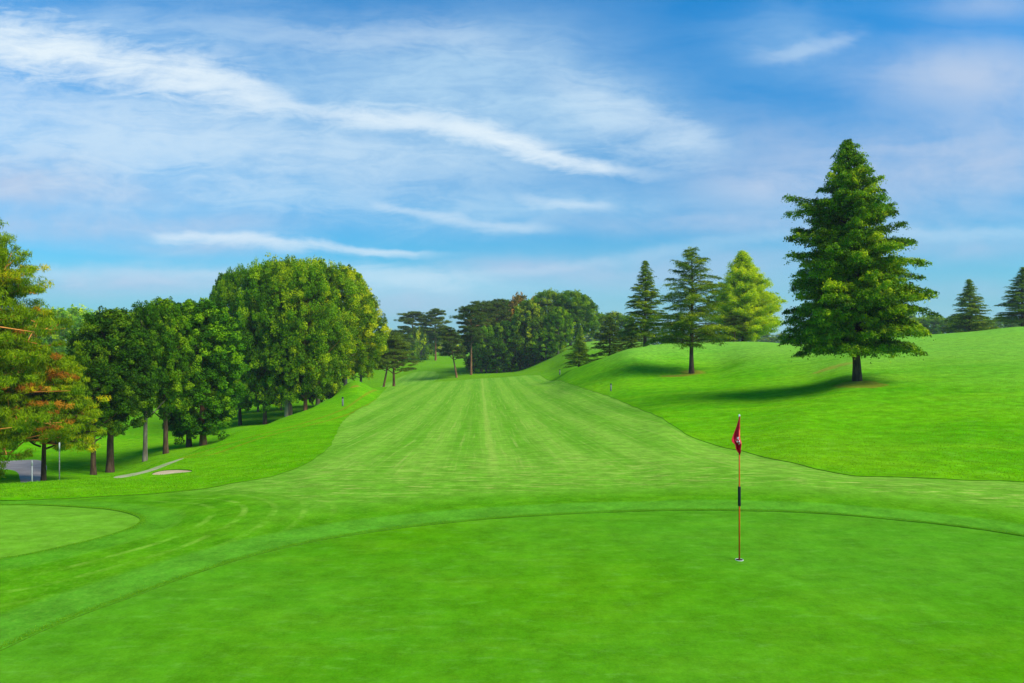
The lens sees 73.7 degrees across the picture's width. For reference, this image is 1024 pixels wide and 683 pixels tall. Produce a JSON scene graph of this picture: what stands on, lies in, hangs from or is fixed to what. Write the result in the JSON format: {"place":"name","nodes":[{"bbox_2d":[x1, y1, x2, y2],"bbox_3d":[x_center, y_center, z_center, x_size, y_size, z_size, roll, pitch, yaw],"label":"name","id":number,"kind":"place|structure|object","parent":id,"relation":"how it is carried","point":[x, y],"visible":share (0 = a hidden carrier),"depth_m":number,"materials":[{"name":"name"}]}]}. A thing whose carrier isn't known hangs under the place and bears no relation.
{"place":"outdoors","nodes":[
{"label":"outdoors","id":0,"kind":"place"},
{"bbox_2d":[0,460,46,482],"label":"cart path","id":1,"kind":"structure","parent":0,"point":[23,468],"depth_m":43.65,"materials":[{"name":"concrete"}]},
{"bbox_2d":[0,505,139,557],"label":"putting green","id":2,"kind":"object","parent":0,"point":[24,529],"visible":1,"depth_m":11.62,"materials":[{"name":"green plant"}]},
{"bbox_2d":[380,371,438,386],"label":"fairway","id":3,"kind":"structure","parent":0,"point":[420,377],"depth_m":146.71,"materials":[{"name":"green plant"}]},
{"bbox_2d":[0,511,1023,682],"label":"putting green","id":4,"kind":"object","parent":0,"point":[658,597],"visible":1,"depth_m":7.79,"materials":[{"name":"green plant"}]},
{"bbox_2d":[732,414,741,559],"bbox_3d":[3.153,2.091,9.582,0.140,2.138,0.094,0,0,15],"label":"flagstick","id":5,"kind":"object","parent":4,"relation":"in","point":[736,440],"visible":0.98,"depth_m":9.58,"materials":[{"name":"orange paint"}]},
{"bbox_2d":[0,375,1023,650],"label":"fairway","id":6,"kind":"structure","parent":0,"point":[462,451],"depth_m":14.50,"materials":[{"name":"green plant"}]},
{"bbox_2d":[0,327,1023,500],"bbox_3d":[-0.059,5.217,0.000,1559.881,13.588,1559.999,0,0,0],"label":"rough grass","id":7,"kind":"structure","parent":0,"point":[653,362],"depth_m":34.75,"materials":[{"name":"green plant"}]},
{"bbox_2d":[29,305,63,350],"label":"broadleaf tree","id":8,"kind":"object","parent":7,"relation":"on","point":[44,341],"visible":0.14,"depth_m":179.96,"materials":[{"name":"green plant"}]},
{"bbox_2d":[0,217,93,478],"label":"pine tree","id":9,"kind":"object","parent":7,"relation":"on","point":[19,346],"visible":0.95,"depth_m":34.13,"materials":[{"name":"green plant"}]},
{"bbox_2d":[36,306,65,350],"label":"broadleaf tree","id":10,"kind":"object","parent":7,"relation":"on","point":[57,311],"visible":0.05,"depth_m":183.45,"materials":[{"name":"green plant"}]},
{"bbox_2d":[0,351,110,480],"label":"pine tree","id":11,"kind":"object","parent":7,"relation":"on","point":[87,432],"visible":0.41,"depth_m":36.55,"materials":[{"name":"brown plant"}]},
{"bbox_2d":[59,442,59,479],"bbox_3d":[-22.542,6.266,34.000,0.061,2.468,0.061,0,0,-22],"label":"slim pole","id":12,"kind":"object","parent":7,"relation":"on","point":[59,460],"visible":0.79,"depth_m":33.98,"materials":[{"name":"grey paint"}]},
{"bbox_2d":[46,304,86,358],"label":"broadleaf tree","id":13,"kind":"object","parent":7,"relation":"on","point":[73,313],"visible":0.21,"depth_m":163.90,"materials":[{"name":"green plant"}]},
{"bbox_2d":[65,308,108,353],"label":"broadleaf tree","id":14,"kind":"object","parent":7,"relation":"on","point":[79,322],"visible":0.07,"depth_m":151.13,"materials":[{"name":"green plant"}]},
{"bbox_2d":[71,338,137,474],"bbox_3d":[-26.413,4.244,42.905,5.268,8.936,4.258,0,0,36],"label":"evergreen tree","id":15,"kind":"object","parent":7,"relation":"on","point":[89,356],"visible":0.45,"depth_m":42.71,"materials":[{"name":"green plant"}]},
{"bbox_2d":[61,305,161,472],"bbox_3d":[-26.320,3.325,44.962,5.862,11.390,7.376,0,0,-29],"label":"evergreen tree","id":16,"kind":"object","parent":7,"relation":"on","point":[110,326],"visible":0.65,"depth_m":44.26,"materials":[{"name":"green plant"}]},
{"bbox_2d":[116,300,180,461],"bbox_3d":[-25.797,2.919,48.102,5.113,11.807,4.133,0,0,21],"label":"evergreen tree","id":17,"kind":"object","parent":7,"relation":"on","point":[148,314],"visible":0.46,"depth_m":47.77,"materials":[{"name":"green plant"}]},
{"bbox_2d":[114,458,182,477],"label":"worn track","id":18,"kind":"structure","parent":7,"relation":"on","point":[145,471],"depth_m":22.72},
{"bbox_2d":[138,296,201,453],"bbox_3d":[-25.494,2.628,49.991,4.492,11.994,5.652,0,0,-44],"label":"evergreen tree","id":19,"kind":"object","parent":7,"relation":"on","point":[170,313],"visible":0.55,"depth_m":49.54,"materials":[{"name":"green plant"}]},
{"bbox_2d":[153,470,189,474],"bbox_3d":[-10.871,4.157,21.677,1.078,0.206,2.024,0,0,-36],"label":"bunker","id":20,"kind":"object","parent":7,"relation":"on","point":[168,472],"visible":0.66,"depth_m":21.82},
{"bbox_2d":[158,298,221,446],"bbox_3d":[-26.042,2.716,55.069,5.711,12.382,5.191,0,0,39],"label":"evergreen tree","id":21,"kind":"object","parent":7,"relation":"on","point":[193,411],"visible":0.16,"depth_m":54.18,"materials":[{"name":"green plant"}]},
{"bbox_2d":[163,297,250,445],"bbox_3d":[-24.941,2.591,54.956,6.427,12.352,7.071,0,0,32],"label":"evergreen tree","id":22,"kind":"object","parent":7,"relation":"on","point":[217,316],"visible":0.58,"depth_m":53.92,"materials":[{"name":"green plant"}]},
{"bbox_2d":[209,272,251,409],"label":"broadleaf tree","id":23,"kind":"object","parent":7,"relation":"on","point":[215,286],"visible":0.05,"depth_m":83.03,"materials":[{"name":"green plant"}]},
{"bbox_2d":[213,263,264,424],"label":"broadleaf tree","id":24,"kind":"object","parent":7,"relation":"on","point":[232,282],"visible":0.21,"depth_m":74.68,"materials":[{"name":"green plant"}]},
{"bbox_2d":[227,258,302,423],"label":"broadleaf tree","id":25,"kind":"object","parent":7,"relation":"on","point":[257,275],"visible":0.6,"depth_m":71.10,"materials":[{"name":"green plant"}]},
{"bbox_2d":[248,259,318,416],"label":"broadleaf tree","id":26,"kind":"object","parent":7,"relation":"on","point":[279,268],"visible":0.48,"depth_m":70.97,"materials":[{"name":"green plant"}]},
{"bbox_2d":[265,252,327,415],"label":"broadleaf tree","id":27,"kind":"object","parent":7,"relation":"on","point":[290,411],"visible":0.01,"depth_m":87.58,"materials":[{"name":"green plant"}]},
{"bbox_2d":[298,395,315,404],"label":"broadleaf tree","id":28,"kind":"object","parent":7,"relation":"on","point":[312,398],"visible":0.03,"depth_m":102.93,"materials":[{"name":"green plant"}]},
{"bbox_2d":[264,256,353,410],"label":"broadleaf tree","id":29,"kind":"object","parent":7,"relation":"on","point":[302,270],"visible":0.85,"depth_m":71.00,"materials":[{"name":"green plant"}]},
{"bbox_2d":[270,255,367,405],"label":"broadleaf tree","id":30,"kind":"object","parent":7,"relation":"on","point":[349,291],"visible":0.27,"depth_m":76.66,"materials":[{"name":"green plant"}]},
{"bbox_2d":[320,375,342,402],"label":"broadleaf tree","id":31,"kind":"object","parent":7,"relation":"on","point":[330,395],"visible":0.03,"depth_m":100.23,"materials":[{"name":"green plant"}]},
{"bbox_2d":[325,264,389,385],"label":"broadleaf tree","id":32,"kind":"object","parent":7,"relation":"on","point":[366,302],"visible":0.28,"depth_m":86.92,"materials":[{"name":"green plant"}]},
{"bbox_2d":[349,288,391,381],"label":"broadleaf tree","id":33,"kind":"object","parent":7,"relation":"on","point":[377,361],"visible":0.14,"depth_m":93.74,"materials":[{"name":"green plant"}]},
{"bbox_2d":[373,332,408,386],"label":"pine tree","id":34,"kind":"object","parent":7,"relation":"on","point":[395,334],"visible":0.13,"depth_m":121.96,"materials":[{"name":"green plant"}]},
{"bbox_2d":[373,335,424,385],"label":"pine tree","id":35,"kind":"object","parent":7,"relation":"on","point":[393,343],"visible":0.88,"depth_m":108.34,"materials":[{"name":"green plant"}]},
{"bbox_2d":[385,329,415,350],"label":"evergreen tree","id":36,"kind":"object","parent":7,"relation":"on","point":[410,339],"visible":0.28,"depth_m":189.47,"materials":[{"name":"green plant"}]},
{"bbox_2d":[393,311,433,353],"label":"pine tree","id":37,"kind":"object","parent":7,"relation":"on","point":[411,320],"visible":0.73,"depth_m":213.37,"materials":[{"name":"green plant"}]},
{"bbox_2d":[408,325,434,359],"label":"round tree","id":38,"kind":"object","parent":7,"relation":"on","point":[417,348],"visible":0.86,"depth_m":211.23,"materials":[{"name":"green plant"}]},
{"bbox_2d":[414,338,439,352],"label":"broadleaf tree","id":39,"kind":"object","parent":7,"relation":"on","point":[428,345],"visible":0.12,"depth_m":305.65,"materials":[{"name":"green plant"}]},
{"bbox_2d":[416,308,451,359],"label":"pine tree","id":40,"kind":"object","parent":7,"relation":"on","point":[432,315],"visible":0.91,"depth_m":210.77,"materials":[{"name":"green plant"}]},
{"bbox_2d":[434,331,458,355],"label":"round tree","id":41,"kind":"object","parent":7,"relation":"on","point":[438,347],"visible":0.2,"depth_m":233.83,"materials":[{"name":"green plant"}]},
{"bbox_2d":[435,326,466,377],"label":"pine tree","id":42,"kind":"object","parent":7,"relation":"on","point":[450,335],"visible":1,"depth_m":139.45,"materials":[{"name":"green plant"}]},
{"bbox_2d":[448,304,490,374],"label":"pine tree","id":43,"kind":"object","parent":7,"relation":"on","point":[470,330],"visible":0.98,"depth_m":143.11,"materials":[{"name":"green plant"}]},
{"bbox_2d":[461,341,482,370],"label":"broadleaf tree","id":44,"kind":"object","parent":7,"relation":"on","point":[467,360],"visible":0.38,"depth_m":156.85,"materials":[{"name":"green plant"}]},
{"bbox_2d":[463,300,499,371],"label":"pine tree","id":45,"kind":"object","parent":7,"relation":"on","point":[487,305],"visible":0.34,"depth_m":153.95,"materials":[{"name":"green plant"}]},
{"bbox_2d":[472,325,500,372],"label":"broadleaf tree","id":46,"kind":"object","parent":7,"relation":"on","point":[489,332],"visible":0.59,"depth_m":148.60,"materials":[{"name":"green plant"}]},
{"bbox_2d":[481,339,513,372],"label":"broadleaf tree","id":47,"kind":"object","parent":7,"relation":"on","point":[489,347],"visible":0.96,"depth_m":145.64,"materials":[{"name":"green plant"}]},
{"bbox_2d":[483,298,511,335],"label":"pine tree","id":48,"kind":"object","parent":7,"relation":"on","point":[499,304],"visible":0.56,"depth_m":158.75,"materials":[{"name":"green plant"}]},
{"bbox_2d":[490,298,512,358],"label":"broadleaf tree","id":49,"kind":"object","parent":7,"relation":"on","point":[506,304],"visible":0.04,"depth_m":166.55,"materials":[{"name":"green plant"}]},
{"bbox_2d":[485,319,522,371],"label":"broadleaf tree","id":50,"kind":"object","parent":7,"relation":"on","point":[502,328],"visible":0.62,"depth_m":148.49,"materials":[{"name":"green plant"}]},
{"bbox_2d":[505,292,529,364],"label":"broadleaf tree","id":51,"kind":"object","parent":7,"relation":"on","point":[516,300],"visible":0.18,"depth_m":163.84,"materials":[{"name":"green plant"}]},
{"bbox_2d":[504,317,538,369],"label":"broadleaf tree","id":52,"kind":"object","parent":7,"relation":"on","point":[523,326],"visible":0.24,"depth_m":150.51,"materials":[{"name":"green plant"}]},
{"bbox_2d":[510,298,547,367],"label":"broadleaf tree","id":53,"kind":"object","parent":7,"relation":"on","point":[529,309],"visible":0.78,"depth_m":148.31,"materials":[{"name":"green plant"}]},
{"bbox_2d":[519,331,547,363],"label":"broadleaf tree","id":54,"kind":"object","parent":7,"relation":"on","point":[534,358],"visible":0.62,"depth_m":146.92,"materials":[{"name":"green plant"}]},
{"bbox_2d":[530,328,560,359],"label":"broadleaf tree","id":55,"kind":"object","parent":7,"relation":"on","point":[545,337],"visible":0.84,"depth_m":144.93,"materials":[{"name":"green plant"}]},
{"bbox_2d":[532,287,568,346],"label":"broadleaf tree","id":56,"kind":"object","parent":7,"relation":"on","point":[546,298],"visible":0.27,"depth_m":155.63,"materials":[{"name":"green plant"}]},
{"bbox_2d":[541,307,575,353],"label":"broadleaf tree","id":57,"kind":"object","parent":7,"relation":"on","point":[558,314],"visible":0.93,"depth_m":144.75,"materials":[{"name":"green plant"}]},
{"bbox_2d":[542,289,597,345],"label":"broadleaf tree","id":58,"kind":"object","parent":7,"relation":"on","point":[577,298],"visible":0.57,"depth_m":152.62,"materials":[{"name":"green plant"}]},
{"bbox_2d":[561,338,594,368],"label":"cedar tree","id":59,"kind":"object","parent":7,"relation":"on","point":[578,360],"visible":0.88,"depth_m":87.61,"materials":[{"name":"green plant"}]},
{"bbox_2d":[575,325,588,358],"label":"conifer tree","id":60,"kind":"object","parent":7,"relation":"on","point":[580,334],"visible":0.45,"depth_m":117.83,"materials":[{"name":"green plant"}]},
{"bbox_2d":[571,294,600,336],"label":"broadleaf tree","id":61,"kind":"object","parent":7,"relation":"on","point":[594,328],"visible":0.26,"depth_m":161.81,"materials":[{"name":"green plant"}]},
{"bbox_2d":[585,334,599,341],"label":"broadleaf tree","id":62,"kind":"object","parent":7,"relation":"on","point":[589,338],"visible":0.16,"depth_m":303.00,"materials":[{"name":"green plant"}]},
{"bbox_2d":[588,312,612,340],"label":"broadleaf tree","id":63,"kind":"object","parent":7,"relation":"on","point":[595,335],"visible":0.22,"depth_m":183.56,"materials":[{"name":"green plant"}]},
{"bbox_2d":[583,316,626,362],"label":"cedar tree","id":64,"kind":"object","parent":7,"relation":"on","point":[607,342],"visible":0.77,"depth_m":91.67,"materials":[{"name":"green plant"}]},
{"bbox_2d":[597,311,625,339],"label":"broadleaf tree","id":65,"kind":"object","parent":7,"relation":"on","point":[614,314],"visible":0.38,"depth_m":179.04,"materials":[{"name":"green plant"}]},
{"bbox_2d":[614,314,637,340],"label":"broadleaf tree","id":66,"kind":"object","parent":7,"relation":"on","point":[618,321],"visible":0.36,"depth_m":174.02,"materials":[{"name":"green plant"}]},
{"bbox_2d":[614,322,642,351],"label":"cedar tree","id":67,"kind":"object","parent":7,"relation":"on","point":[632,340],"visible":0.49,"depth_m":91.61,"materials":[{"name":"green plant"}]},
{"bbox_2d":[619,260,668,346],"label":"conifer tree","id":68,"kind":"object","parent":7,"relation":"on","point":[645,312],"visible":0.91,"depth_m":83.58,"materials":[{"name":"green plant"}]},
{"bbox_2d":[663,316,704,342],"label":"tree","id":69,"kind":"object","parent":7,"relation":"on","point":[681,337],"visible":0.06,"depth_m":85.64,"materials":[{"name":"green plant"}]},
{"bbox_2d":[643,246,742,373],"bbox_3d":[16.265,-2.681,61.976,9.050,11.933,9.248,0,0,21],"label":"cedar tree","id":70,"kind":"object","parent":7,"relation":"on","point":[705,331],"visible":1,"depth_m":61.24,"materials":[{"name":"green plant"}]},
{"bbox_2d":[723,315,751,341],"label":"tree","id":71,"kind":"object","parent":7,"relation":"on","point":[732,320],"visible":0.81,"depth_m":85.52,"materials":[{"name":"green plant"}]},
{"bbox_2d":[709,250,787,341],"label":"larch tree","id":72,"kind":"object","parent":7,"relation":"on","point":[757,306],"visible":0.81,"depth_m":87.91,"materials":[{"name":"green plant"}]},
{"bbox_2d":[757,332,775,341],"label":"broadleaf tree","id":73,"kind":"object","parent":7,"relation":"on","point":[766,335],"visible":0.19,"depth_m":317.93,"materials":[{"name":"green plant"}]},
{"bbox_2d":[761,336,780,342],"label":"broadleaf tree","id":74,"kind":"object","parent":7,"relation":"on","point":[770,338],"visible":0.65,"depth_m":304.95,"materials":[{"name":"green plant"}]},
{"bbox_2d":[776,138,941,380],"bbox_3d":[19.211,-4.326,38.062,8.292,13.888,8.504,0,0,0],"label":"conifer tree","id":75,"kind":"object","parent":7,"relation":"on","point":[848,281],"visible":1,"depth_m":36.67,"materials":[{"name":"green plant"}]},
{"bbox_2d":[893,313,916,337],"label":"broadleaf tree","id":76,"kind":"object","parent":7,"relation":"on","point":[910,316],"visible":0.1,"depth_m":192.07,"materials":[{"name":"green plant"}]},
{"bbox_2d":[905,317,943,335],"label":"broadleaf tree","id":77,"kind":"object","parent":7,"relation":"on","point":[919,319],"visible":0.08,"depth_m":183.36,"materials":[{"name":"green plant"}]},
{"bbox_2d":[917,315,952,334],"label":"broadleaf tree","id":78,"kind":"object","parent":7,"relation":"on","point":[928,320],"visible":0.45,"depth_m":175.00,"materials":[{"name":"green plant"}]},
{"bbox_2d":[936,316,973,333],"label":"broadleaf tree","id":79,"kind":"object","parent":7,"relation":"on","point":[943,323],"visible":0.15,"depth_m":171.52,"materials":[{"name":"green plant"}]},
{"bbox_2d":[935,279,1002,332],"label":"conifer tree","id":80,"kind":"object","parent":7,"relation":"on","point":[965,318],"visible":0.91,"depth_m":94.40,"materials":[{"name":"green plant"}]},
{"bbox_2d":[978,316,996,329],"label":"broadleaf tree","id":81,"kind":"object","parent":7,"relation":"on","point":[988,322],"visible":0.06,"depth_m":206.48,"materials":[{"name":"green plant"}]},
{"bbox_2d":[992,316,1006,327],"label":"broadleaf tree","id":82,"kind":"object","parent":7,"relation":"on","point":[999,323],"visible":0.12,"depth_m":210.74,"materials":[{"name":"green plant"}]},
{"bbox_2d":[992,267,1023,326],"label":"conifer tree","id":83,"kind":"object","parent":7,"relation":"on","point":[1014,301],"visible":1,"depth_m":87.94,"materials":[{"name":"green plant"}]},
{"bbox_2d":[1000,322,1020,327],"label":"broadleaf tree","id":84,"kind":"object","parent":7,"relation":"on","point":[1009,325],"visible":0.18,"depth_m":192.29,"materials":[{"name":"green plant"}]},
{"bbox_2d":[0,503,1023,648],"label":"apron edge grass","id":85,"kind":"structure","parent":0,"point":[175,578],"depth_m":11.11,"materials":[{"name":"green plant"}]},
{"bbox_2d":[0,0,1023,344],"label":"sky","id":86,"kind":"structure","parent":0,"point":[453,154],"materials":[{"name":"blue"}]}
]}

